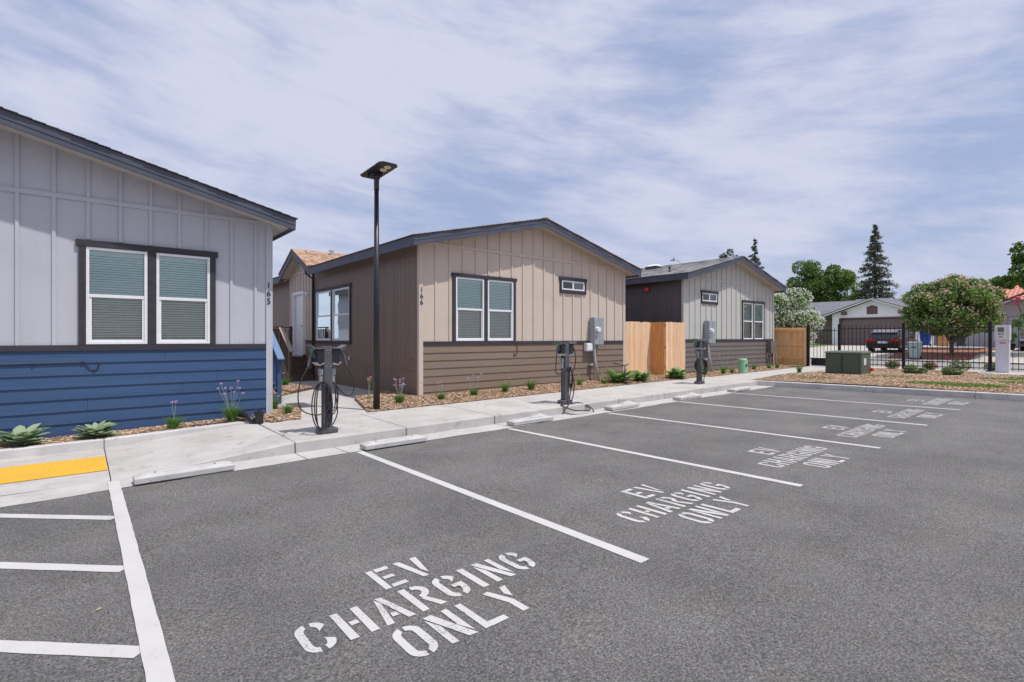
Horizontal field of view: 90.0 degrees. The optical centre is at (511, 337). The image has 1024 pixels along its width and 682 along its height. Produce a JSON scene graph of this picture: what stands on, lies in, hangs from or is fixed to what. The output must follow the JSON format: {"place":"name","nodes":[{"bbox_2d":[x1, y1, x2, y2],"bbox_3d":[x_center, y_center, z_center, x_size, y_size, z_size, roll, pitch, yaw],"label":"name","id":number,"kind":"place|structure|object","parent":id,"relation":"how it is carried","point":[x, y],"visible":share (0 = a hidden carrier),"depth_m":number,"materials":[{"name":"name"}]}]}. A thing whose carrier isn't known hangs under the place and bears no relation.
{"place":"outdoors","nodes":[
{"label":"outdoors","id":0,"kind":"place"},
{"bbox_2d":[0,456,107,483],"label":"tactile paving","id":1,"kind":"structure","parent":0,"point":[12,474],"depth_m":6.41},
{"bbox_2d":[0,449,109,495],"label":"ramp landing","id":2,"kind":"object","parent":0,"point":[46,483],"visible":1,"depth_m":6.09,"materials":[{"name":"concrete"}]},
{"bbox_2d":[105,423,294,479],"bbox_3d":[-4.603,1.679,7.484,2.052,0.398,2.260,0,0,-40],"label":"ramp flare","id":3,"kind":"object","parent":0,"point":[241,442],"visible":0.64,"depth_m":7.22,"materials":[{"name":"concrete"}]},
{"bbox_2d":[3,426,517,495],"bbox_3d":[-4.557,1.748,7.666,30.900,0.140,3.600,0,0,-40],"label":"pavement joint bed","id":4,"kind":"object","parent":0,"point":[184,478],"depth_m":6.41,"materials":[{"name":"concrete"}]},
{"bbox_2d":[0,421,270,459],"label":"back curb","id":5,"kind":"structure","parent":4,"relation":"on","point":[54,448],"depth_m":7.64,"materials":[{"name":"concrete"}]},
{"bbox_2d":[269,380,449,422],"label":"walkway","id":6,"kind":"structure","parent":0,"point":[347,405],"depth_m":11.97,"materials":[{"name":"concrete"}]},
{"bbox_2d":[273,332,284,403],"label":"blue entry stairs","id":7,"kind":"structure","parent":6,"relation":"on","point":[278,357],"depth_m":11.38,"materials":[{"name":"paint"}]},
{"bbox_2d":[273,326,313,381],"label":"brown entry stairs","id":8,"kind":"structure","parent":6,"relation":"on","point":[294,368],"depth_m":17.71,"materials":[{"name":"paint"}]},
{"bbox_2d":[360,161,397,409],"bbox_3d":[-2.668,-0.939,10.251,0.400,4.894,1.000,0,0,-40],"label":"solar street lamp","id":9,"kind":"object","parent":6,"relation":"on","point":[377,171],"visible":0.98,"depth_m":10.28,"materials":[{"name":"black metal"}]},
{"bbox_2d":[0,365,796,448],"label":"mulch bed","id":10,"kind":"object","parent":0,"point":[357,400],"visible":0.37,"depth_m":11.59,"materials":[{"name":"brown wood"}]},
{"bbox_2d":[0,423,50,444],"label":"agave plant","id":11,"kind":"object","parent":10,"relation":"on","point":[20,435],"visible":1,"depth_m":7.29,"materials":[{"name":"plant"}]},
{"bbox_2d":[72,420,120,436],"bbox_3d":[-6.379,1.408,7.858,0.593,0.216,0.534,0,0,-40],"label":"agave plant","id":12,"kind":"object","parent":10,"relation":"on","point":[95,429],"visible":1,"depth_m":7.82,"materials":[{"name":"plant"}]},
{"bbox_2d":[0,106,297,443],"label":"grey blue house","id":13,"kind":"structure","parent":10,"relation":"on","point":[135,293],"depth_m":8.40,"materials":[{"name":"white wood"}]},
{"bbox_2d":[76,239,217,344],"bbox_3d":[-6.195,-0.674,8.781,1.960,1.755,0.405,0,0,-40],"label":"window","id":14,"kind":"structure","parent":13,"relation":"in","point":[129,293],"depth_m":8.62,"materials":[{"name":"glass"}]},
{"bbox_2d":[162,401,189,427],"bbox_3d":[-5.547,1.256,8.445,0.452,0.445,0.428,0,0,-21],"label":"flowering clump","id":15,"kind":"object","parent":10,"relation":"on","point":[173,422],"visible":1,"depth_m":8.42,"materials":[{"name":"green plant"}]},
{"bbox_2d":[216,380,246,421],"bbox_3d":[-4.900,1.097,8.999,0.565,0.723,0.604,0,0,-40],"label":"flowering clump","id":16,"kind":"object","parent":10,"relation":"on","point":[231,413],"visible":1,"depth_m":8.97,"materials":[{"name":"green plant"}]},
{"bbox_2d":[235,410,263,424],"bbox_3d":[-4.698,1.396,9.056,0.893,0.305,0.194,0,0,34],"label":"drain elbow","id":17,"kind":"object","parent":10,"relation":"on","point":[251,419],"visible":0.83,"depth_m":8.87,"materials":[{"name":"plastic"}]},
{"bbox_2d":[274,401,296,413],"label":"grass clump","id":18,"kind":"object","parent":10,"relation":"on","point":[287,408],"visible":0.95,"depth_m":9.84,"materials":[{"name":"plant"}]},
{"bbox_2d":[390,378,409,403],"bbox_3d":[-2.454,1.140,11.149,0.443,0.558,0.468,0,0,-40],"label":"flowering clump","id":19,"kind":"object","parent":10,"relation":"on","point":[399,399],"visible":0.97,"depth_m":11.12,"materials":[{"name":"green plant"}]},
{"bbox_2d":[273,217,642,399],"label":"beige brown house","id":20,"kind":"structure","parent":10,"relation":"on","point":[493,304],"depth_m":14.36,"materials":[{"name":"beige wood"}]},
{"bbox_2d":[292,291,305,355],"bbox_3d":[-7.819,-0.517,18.737,0.188,2.330,1.180,0,0,-40],"label":"door","id":21,"kind":"structure","parent":20,"relation":"in","point":[299,298],"depth_m":18.79,"materials":[{"name":"white wood"}]},
{"bbox_2d":[314,283,351,343],"bbox_3d":[-5.666,-0.732,16.589,0.405,1.840,3.110,0,0,-40],"label":"window","id":22,"kind":"structure","parent":20,"relation":"in","point":[332,304],"depth_m":16.38,"materials":[{"name":"glass"}]},
{"bbox_2d":[451,272,516,340],"bbox_3d":[-0.806,-0.737,13.644,2.141,1.830,0.405,0,0,-40],"label":"window","id":23,"kind":"structure","parent":20,"relation":"in","point":[480,310],"depth_m":13.49,"materials":[{"name":"glass"}]},
{"bbox_2d":[559,276,586,294],"bbox_3d":[1.761,-1.597,15.805,1.220,0.490,0.405,0,0,-40],"label":"window","id":24,"kind":"structure","parent":20,"relation":"in","point":[569,285],"depth_m":15.72,"materials":[{"name":"white plastic"}]},
{"bbox_2d":[467,373,481,394],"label":"flowering clump","id":25,"kind":"object","parent":10,"relation":"on","point":[473,392],"visible":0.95,"depth_m":12.43,"materials":[{"name":"green plant"}]},
{"bbox_2d":[524,379,541,390],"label":"flowering clump","id":26,"kind":"object","parent":10,"relation":"on","point":[531,386],"visible":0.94,"depth_m":13.61,"materials":[{"name":"green plant"}]},
{"bbox_2d":[604,367,633,382],"bbox_3d":[3.293,1.140,15.755,1.074,0.460,0.988,0,0,3],"label":"hosta","id":27,"kind":"object","parent":10,"relation":"on","point":[616,377],"visible":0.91,"depth_m":15.56,"materials":[{"name":"green plant"}]},
{"bbox_2d":[625,321,650,374],"bbox_3d":[4.378,0.472,18.100,1.830,2.111,0.122,0,0,-40],"label":"cedar fence","id":28,"kind":"object","parent":10,"relation":"on","point":[638,346],"visible":0.67,"depth_m":18.12,"materials":[{"name":"brown wood"}]},
{"bbox_2d":[628,369,651,380],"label":"hosta","id":29,"kind":"object","parent":10,"relation":"on","point":[639,376],"visible":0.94,"depth_m":16.17,"materials":[{"name":"green plant"}]},
{"bbox_2d":[651,322,665,375],"bbox_3d":[5.266,0.483,18.418,0.122,2.110,0.560,0,0,-40],"label":"cedar fence","id":30,"kind":"object","parent":10,"relation":"on","point":[658,348],"visible":0.87,"depth_m":18.36,"materials":[{"name":"wood"}]},
{"bbox_2d":[665,322,684,374],"bbox_3d":[5.906,0.473,18.629,1.230,2.110,0.122,0,0,-40],"label":"cedar fence","id":31,"kind":"object","parent":10,"relation":"on","point":[675,345],"visible":0.84,"depth_m":18.59,"materials":[{"name":"brown wood"}]},
{"bbox_2d":[664,367,688,377],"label":"hosta","id":32,"kind":"object","parent":10,"relation":"on","point":[673,372],"visible":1,"depth_m":17.06,"materials":[{"name":"green plant"}]},
{"bbox_2d":[738,358,747,372],"bbox_3d":[8.917,1.085,19.766,0.370,0.585,0.370,0,0,-40],"label":"utility pedestal","id":33,"kind":"object","parent":10,"relation":"on","point":[742,365],"visible":0.9,"depth_m":19.63,"materials":[{"name":"plastic"}]},
{"bbox_2d":[0,386,1023,681],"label":"parking lot","id":34,"kind":"structure","parent":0,"point":[896,558],"depth_m":3.74,"materials":[{"name":"grey asphalt"}]},
{"bbox_2d":[0,480,175,681],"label":"hatched aisle","id":35,"kind":"object","parent":34,"relation":"on","point":[151,648],"visible":1,"depth_m":3.00,"materials":[{"name":"white paint"}]},
{"bbox_2d":[0,386,772,506],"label":"gutter","id":36,"kind":"object","parent":34,"relation":"on","point":[37,496],"visible":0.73,"depth_m":6.93,"materials":[{"name":"concrete"}]},
{"bbox_2d":[133,461,234,484],"bbox_3d":[-3.868,1.580,6.070,1.000,0.092,0.230,-1,0,-40],"label":"wheel stop","id":37,"kind":"object","parent":36,"relation":"on","point":[174,473],"visible":1,"depth_m":5.98,"materials":[{"name":"concrete"}]},
{"bbox_2d":[360,434,426,449],"bbox_3d":[-1.776,1.560,7.733,1.000,0.092,0.230,-1,0,-40],"label":"wheel stop","id":38,"kind":"object","parent":36,"relation":"on","point":[388,442],"visible":1,"depth_m":7.62,"materials":[{"name":"concrete"}]},
{"bbox_2d":[506,413,553,425],"bbox_3d":[0.352,1.522,9.675,1.000,0.131,0.230,-1,0,-40],"label":"wheel stop","id":39,"kind":"object","parent":36,"relation":"on","point":[539,417],"visible":1,"depth_m":9.56,"materials":[{"name":"concrete"}]},
{"bbox_2d":[604,401,639,409],"bbox_3d":[2.479,1.502,11.525,1.000,0.131,0.230,-1,0,-41],"label":"wheel stop","id":40,"kind":"object","parent":36,"relation":"on","point":[626,404],"visible":1,"depth_m":11.41,"materials":[{"name":"concrete"}]},
{"bbox_2d":[672,392,701,399],"bbox_3d":[4.505,1.484,13.157,1.000,0.131,0.230,-1,0,-40],"label":"wheel stop","id":41,"kind":"object","parent":36,"relation":"on","point":[691,395],"visible":1,"depth_m":13.03,"materials":[{"name":"concrete"}]},
{"bbox_2d":[727,386,750,391],"bbox_3d":[6.632,1.484,14.947,1.000,0.092,0.230,-1,0,-40],"label":"wheel stop","id":42,"kind":"object","parent":36,"relation":"on","point":[737,389],"visible":1,"depth_m":14.76,"materials":[{"name":"concrete"}]},
{"bbox_2d":[294,553,534,656],"bbox_3d":[-0.510,1.589,3.191,1.580,0.016,1.086,0,0,-40],"label":"stall lettering","id":43,"kind":"object","parent":34,"relation":"on","point":[349,632],"visible":1,"depth_m":2.97,"materials":[{"name":"paint"}]},
{"bbox_2d":[357,451,648,562],"bbox_3d":[-0.618,1.598,5.467,0.108,0.049,4.840,0,0,-40],"label":"stall line","id":44,"kind":"object","parent":34,"relation":"on","point":[610,547],"visible":1,"depth_m":4.58,"materials":[{"name":"white paint"}]},
{"bbox_2d":[509,428,801,486],"bbox_3d":[1.497,1.579,7.233,0.108,0.049,4.820,0,0,-40],"label":"stall line","id":45,"kind":"object","parent":34,"relation":"on","point":[748,475],"visible":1,"depth_m":6.57,"materials":[{"name":"white paint"}]},
{"bbox_2d":[617,482,748,522],"bbox_3d":[1.606,1.569,4.972,1.580,0.016,1.085,0,0,-40],"label":"stall lettering","id":46,"kind":"object","parent":34,"relation":"on","point":[683,516],"visible":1,"depth_m":4.80,"materials":[{"name":"paint"}]},
{"bbox_2d":[610,413,880,447],"bbox_3d":[3.589,1.560,8.994,0.108,0.049,4.820,0,0,-40],"label":"stall line","id":47,"kind":"object","parent":34,"relation":"on","point":[753,431],"visible":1,"depth_m":8.42,"materials":[{"name":"white paint"}]},
{"bbox_2d":[749,446,849,467],"bbox_3d":[3.725,1.550,6.756,1.580,0.016,1.086,0,0,-40],"label":"stall lettering","id":48,"kind":"object","parent":34,"relation":"on","point":[812,450],"visible":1,"depth_m":6.60,"materials":[{"name":"paint"}]},
{"bbox_2d":[685,402,926,425],"bbox_3d":[5.666,1.541,10.743,0.108,0.049,4.820,0,0,-40],"label":"stall line","id":49,"kind":"object","parent":34,"relation":"on","point":[810,414],"visible":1,"depth_m":10.28,"materials":[{"name":"white paint"}]},
{"bbox_2d":[737,393,958,409],"bbox_3d":[7.785,1.522,12.526,0.108,0.049,4.820,0,0,-40],"label":"stall line","id":50,"kind":"object","parent":34,"relation":"on","point":[850,401],"visible":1,"depth_m":12.14,"materials":[{"name":"white paint"}]},
{"bbox_2d":[821,424,904,436],"bbox_3d":[5.813,1.531,8.514,1.580,0.017,1.085,0,0,-40],"label":"stall lettering","id":51,"kind":"object","parent":34,"relation":"on","point":[863,432],"visible":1,"depth_m":8.38,"materials":[{"name":"paint"}]},
{"bbox_2d":[758,380,1023,400],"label":"curb","id":52,"kind":"structure","parent":34,"relation":"on","point":[970,394],"depth_m":13.70,"materials":[{"name":"concrete"}]},
{"bbox_2d":[872,409,943,417],"bbox_3d":[7.917,1.511,10.284,1.580,0.016,1.085,0,0,-40],"label":"stall lettering","id":53,"kind":"object","parent":34,"relation":"on","point":[900,414],"visible":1,"depth_m":10.14,"materials":[{"name":"paint"}]},
{"bbox_2d":[909,398,965,404],"bbox_3d":[9.998,1.492,12.037,1.580,0.016,1.084,0,0,-40],"label":"stall lettering","id":54,"kind":"object","parent":34,"relation":"on","point":[942,401],"visible":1,"depth_m":12.01,"materials":[{"name":"paint"}]},
{"bbox_2d":[0,0,1023,325],"label":"sky","id":55,"kind":"structure","parent":0,"point":[652,132],"materials":[{"name":"blue"}]},
{"bbox_2d":[260,366,824,458],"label":"sidewalk","id":56,"kind":"structure","parent":0,"point":[304,436],"depth_m":10.12,"materials":[{"name":"concrete"}]},
{"bbox_2d":[297,345,354,434],"bbox_3d":[-2.890,0.791,7.956,0.892,1.373,0.254,0,0,-40],"label":"ev charger","id":57,"kind":"object","parent":56,"relation":"on","point":[325,357],"visible":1,"depth_m":7.90,"materials":[{"name":"silver metal"}]},
{"bbox_2d":[553,341,593,414],"bbox_3d":[1.319,0.841,11.059,0.844,1.546,0.727,0,0,-40],"label":"ev charger","id":58,"kind":"object","parent":56,"relation":"on","point":[564,350],"visible":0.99,"depth_m":11.20,"materials":[{"name":"silver metal"}]},
{"bbox_2d":[691,339,707,383],"bbox_3d":[5.736,0.711,15.546,0.630,1.372,0.367,0,0,-40],"label":"ev charger","id":59,"kind":"object","parent":56,"relation":"on","point":[699,345],"visible":1,"depth_m":15.50,"materials":[{"name":"silver metal"}]},
{"bbox_2d":[87,345,1023,409],"bbox_3d":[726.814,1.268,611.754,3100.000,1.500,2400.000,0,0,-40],"label":"ground","id":60,"kind":"structure","parent":0,"point":[842,384],"depth_m":22.23,"materials":[{"name":"plant"}]},
{"bbox_2d":[625,256,785,377],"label":"sage grey house","id":61,"kind":"structure","parent":60,"relation":"on","point":[724,307],"depth_m":20.88,"materials":[{"name":"grey wood"}]},
{"bbox_2d":[700,290,718,304],"bbox_3d":[7.723,-1.607,20.431,1.340,0.530,0.405,0,0,-40],"label":"window","id":62,"kind":"structure","parent":61,"relation":"in","point":[705,294],"depth_m":20.32,"materials":[{"name":"white plastic"}]},
{"bbox_2d":[741,300,764,339],"bbox_3d":[10.604,-0.732,22.855,2.200,1.820,0.405,0,0,-40],"label":"window","id":63,"kind":"structure","parent":61,"relation":"in","point":[749,313],"depth_m":22.71,"materials":[{"name":"white glass"}]},
{"bbox_2d":[720,249,737,257],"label":"round pine","id":64,"kind":"object","parent":60,"relation":"on","point":[724,255],"visible":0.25,"depth_m":61.61,"materials":[{"name":"green plant"}]},
{"bbox_2d":[747,239,764,268],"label":"pine tree","id":65,"kind":"object","parent":60,"relation":"on","point":[754,258],"visible":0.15,"depth_m":59.47,"materials":[{"name":"green plant"}]},
{"bbox_2d":[774,328,806,366],"bbox_3d":[12.457,0.453,25.484,0.122,1.910,4.050,0,0,-40],"label":"cedar fence","id":66,"kind":"object","parent":60,"relation":"on","point":[791,346],"visible":0.37,"depth_m":24.47,"materials":[{"name":"brown wood"}]},
{"bbox_2d":[774,287,826,343],"bbox_3d":[14.667,-0.698,27.831,4.041,4.066,4.126,0,0,-40],"label":"white flowering shrub","id":67,"kind":"object","parent":60,"relation":"on","point":[788,313],"visible":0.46,"depth_m":26.95,"materials":[{"name":"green plant"}]},
{"bbox_2d":[807,325,809,365],"bbox_3d":[13.836,0.396,23.906,0.120,2.025,0.120,0,0,-40],"label":"fence post","id":68,"kind":"object","parent":60,"relation":"on","point":[808,345],"visible":0.82,"depth_m":23.87,"materials":[{"name":"black metal"}]},
{"bbox_2d":[785,259,840,302],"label":"leafy tree","id":69,"kind":"object","parent":60,"relation":"on","point":[812,281],"visible":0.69,"depth_m":63.94,"materials":[{"name":"green plant"}]},
{"bbox_2d":[837,324,840,349],"bbox_3d":[14.660,0.396,22.927,0.120,2.025,0.120,0,0,-40],"label":"fence post","id":70,"kind":"object","parent":60,"relation":"on","point":[839,336],"visible":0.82,"depth_m":22.88,"materials":[{"name":"black metal"}]},
{"bbox_2d":[811,328,836,365],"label":"iron gate","id":71,"kind":"structure","parent":70,"relation":"attached to","point":[820,361],"depth_m":23.52,"materials":[{"name":"metal"}]},
{"bbox_2d":[815,268,865,301],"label":"leafy tree","id":72,"kind":"object","parent":60,"relation":"on","point":[846,280],"visible":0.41,"depth_m":62.49,"materials":[{"name":"green plant"}]},
{"bbox_2d":[847,224,899,332],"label":"fir tree","id":73,"kind":"object","parent":60,"relation":"on","point":[875,247],"visible":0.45,"depth_m":58.65,"materials":[{"name":"green plant"}]},
{"bbox_2d":[901,323,905,368],"bbox_3d":[16.167,0.396,21.137,0.120,2.025,0.120,0,0,-40],"label":"fence post","id":74,"kind":"object","parent":60,"relation":"on","point":[903,344],"visible":0.82,"depth_m":21.10,"materials":[{"name":"black metal"}]},
{"bbox_2d":[844,326,901,366],"bbox_3d":[15.442,0.342,22.029,0.036,1.752,2.240,0,0,-40],"label":"iron fence","id":75,"kind":"object","parent":74,"relation":"attached to","point":[877,328],"visible":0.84,"depth_m":21.85,"materials":[{"name":"metal"}]},
{"bbox_2d":[801,298,1018,345],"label":"garage house","id":76,"kind":"structure","parent":60,"relation":"on","point":[870,313],"depth_m":43.31,"materials":[{"name":"white paint"}]},
{"bbox_2d":[841,318,912,344],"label":"garage door","id":77,"kind":"structure","parent":76,"relation":"in","point":[872,323],"depth_m":42.93,"materials":[{"name":"brown metal"}]},
{"bbox_2d":[907,346,986,349],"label":"planter wall","id":78,"kind":"structure","parent":60,"relation":"on","point":[955,348],"depth_m":33.69,"materials":[{"name":"brick"}]},
{"bbox_2d":[919,331,931,346],"bbox_3d":[29.180,0.049,36.129,0.724,1.099,0.665,0,0,-40],"label":"wheeled bin","id":79,"kind":"object","parent":78,"relation":"on","point":[925,338],"visible":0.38,"depth_m":35.95,"materials":[{"name":"plastic"}]},
{"bbox_2d":[956,335,965,346],"bbox_3d":[30.405,0.126,34.676,0.620,0.945,0.570,0,0,-40],"label":"wheeled bin","id":80,"kind":"object","parent":78,"relation":"on","point":[961,340],"visible":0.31,"depth_m":34.49,"materials":[{"name":"plastic"}]},
{"bbox_2d":[946,279,1023,347],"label":"red roof house","id":81,"kind":"structure","parent":60,"relation":"on","point":[1010,308],"depth_m":35.11,"materials":[{"name":"pink paint"}]},
{"bbox_2d":[954,316,1023,347],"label":"garage door","id":82,"kind":"structure","parent":81,"relation":"in","point":[976,336],"depth_m":35.96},
{"bbox_2d":[988,321,992,371],"bbox_3d":[17.861,0.396,19.125,0.120,2.025,0.120,0,0,-40],"label":"fence post","id":83,"kind":"object","parent":60,"relation":"on","point":[990,346],"visible":0.82,"depth_m":19.08,"materials":[{"name":"black metal"}]},
{"bbox_2d":[905,324,987,369],"bbox_3d":[17.029,0.342,20.143,0.036,1.752,2.570,0,0,-40],"label":"iron fence","id":84,"kind":"object","parent":83,"relation":"attached to","point":[957,327],"visible":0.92,"depth_m":20.07,"materials":[{"name":"metal"}]},
{"bbox_2d":[992,324,1023,371],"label":"iron fence","id":85,"kind":"object","parent":83,"relation":"attached to","point":[1018,369],"visible":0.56,"depth_m":18.63,"materials":[{"name":"metal"}]},
{"bbox_2d":[987,241,1023,290],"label":"dark broad tree","id":86,"kind":"object","parent":60,"relation":"on","point":[1017,262],"visible":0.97,"depth_m":29.17,"materials":[{"name":"green plant"}]},
{"bbox_2d":[810,345,907,357],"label":"driveway","id":87,"kind":"structure","parent":0,"point":[885,353],"depth_m":35.67,"materials":[{"name":"concrete"}]},
{"bbox_2d":[866,329,916,351],"bbox_3d":[25.016,0.185,33.669,4.560,1.525,2.040,0,0,-40],"label":"parked car","id":88,"kind":"object","parent":87,"relation":"on","point":[885,340],"visible":0.69,"depth_m":32.39,"materials":[{"name":"black paint"}]},
{"bbox_2d":[751,369,1023,393],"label":"planting island","id":89,"kind":"structure","parent":0,"point":[914,379],"depth_m":15.42,"materials":[{"name":"soil"}]},
{"bbox_2d":[820,350,874,374],"bbox_3d":[12.299,0.998,18.815,1.850,1.060,1.950,0,0,-40],"label":"transformer","id":90,"kind":"object","parent":89,"relation":"on","point":[846,362],"visible":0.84,"depth_m":18.36,"materials":[{"name":"metal"}]},
{"bbox_2d":[826,354,857,373],"bbox_3d":[11.856,0.918,18.423,0.029,0.720,1.020,0,0,-40],"label":"door","id":91,"kind":"structure","parent":90,"relation":"in","point":[849,362],"depth_m":18.40,"materials":[{"name":"metal"}]},
{"bbox_2d":[757,368,1023,393],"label":"island chips","id":92,"kind":"object","parent":89,"relation":"on","point":[972,375],"visible":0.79,"depth_m":16.22,"materials":[{"name":"brown wood"}]},
{"bbox_2d":[794,374,1023,387],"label":"grass tufts","id":93,"kind":"object","parent":89,"relation":"on","point":[984,385],"visible":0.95,"depth_m":14.20,"materials":[{"name":"plant"}]},
{"bbox_2d":[903,364,927,373],"bbox_3d":[14.655,1.167,18.623,0.584,0.455,0.754,0,0,-40],"label":"juniper","id":94,"kind":"object","parent":89,"relation":"on","point":[911,368],"visible":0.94,"depth_m":18.52,"materials":[{"name":"green plant"}]},
{"bbox_2d":[941,366,963,374],"bbox_3d":[15.136,1.147,17.601,0.463,0.354,0.626,0,0,-40],"label":"juniper","id":95,"kind":"object","parent":89,"relation":"on","point":[947,370],"visible":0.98,"depth_m":17.54,"materials":[{"name":"green plant"}]},
{"bbox_2d":[945,356,971,370],"bbox_3d":[17.965,1.029,20.578,0.827,0.690,0.836,0,0,-40],"label":"rose bush","id":96,"kind":"object","parent":89,"relation":"on","point":[962,362],"visible":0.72,"depth_m":20.50,"materials":[{"name":"green plant"}]},
{"bbox_2d":[976,371,1023,374],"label":"kiosk pad","id":97,"kind":"object","parent":89,"relation":"on","point":[1010,373],"visible":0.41,"depth_m":17.94,"materials":[{"name":"concrete"}]},
{"bbox_2d":[994,325,1010,372],"bbox_3d":[17.686,0.408,18.451,0.435,1.740,0.396,0,0,-40],"label":"entry kiosk","id":98,"kind":"object","parent":97,"relation":"on","point":[1002,336],"visible":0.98,"depth_m":18.33,"materials":[{"name":"white metal"}]},
{"bbox_2d":[996,344,1007,371],"bbox_3d":[17.548,0.708,18.347,0.019,1.020,0.310,0,0,-40],"label":"cabinet door","id":99,"kind":"structure","parent":98,"relation":"in","point":[1001,349],"depth_m":18.34,"materials":[{"name":"metal"}]},
{"bbox_2d":[1011,296,1023,334],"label":"rose tree","id":100,"kind":"object","parent":89,"relation":"on","point":[1018,323],"visible":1,"depth_m":14.88,"materials":[{"name":"green plant"}]},
{"bbox_2d":[787,364,1023,372],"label":"verge","id":101,"kind":"structure","parent":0,"point":[934,369],"depth_m":21.29,"materials":[{"name":"plant"}]},
{"bbox_2d":[884,358,900,368],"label":"rose bush","id":102,"kind":"object","parent":101,"relation":"on","point":[892,364],"visible":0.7,"depth_m":22.12,"materials":[{"name":"green plant"}]},
{"bbox_2d":[797,359,1023,371],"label":"street","id":103,"kind":"structure","parent":0,"point":[1015,366],"depth_m":24.92,"materials":[{"name":"asphalt"}]},
{"bbox_2d":[810,356,1023,362],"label":"sidewalk","id":104,"kind":"structure","parent":0,"point":[925,359],"depth_m":28.45,"materials":[{"name":"concrete"}]},
{"bbox_2d":[907,341,921,358],"bbox_3d":[22.732,0.692,28.884,0.664,1.011,0.611,0,0,-40],"label":"wheeled bin","id":105,"kind":"object","parent":104,"relation":"on","point":[912,349],"visible":0.88,"depth_m":28.73,"materials":[{"name":"plastic"}]},
{"bbox_2d":[888,347,994,359],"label":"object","id":106,"kind":"structure","parent":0,"point":[962,353],"depth_m":30.16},
{"bbox_2d":[898,273,1007,354],"bbox_3d":[25.128,-1.280,29.385,5.008,4.836,4.740,0,0,-40],"label":"crape myrtle","id":107,"kind":"object","parent":106,"relation":"on","point":[960,300],"visible":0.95,"depth_m":28.23,"materials":[{"name":"green plant"}]},
{"bbox_2d":[971,348,1023,360],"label":"side driveway","id":108,"kind":"structure","parent":0,"point":[1015,355],"depth_m":27.98,"materials":[{"name":"concrete"}]},
{"bbox_2d":[1010,331,1017,349],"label":"potted plant","id":109,"kind":"object","parent":108,"relation":"on","point":[1014,336],"visible":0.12,"depth_m":31.89,"materials":[{"name":"green plant"}]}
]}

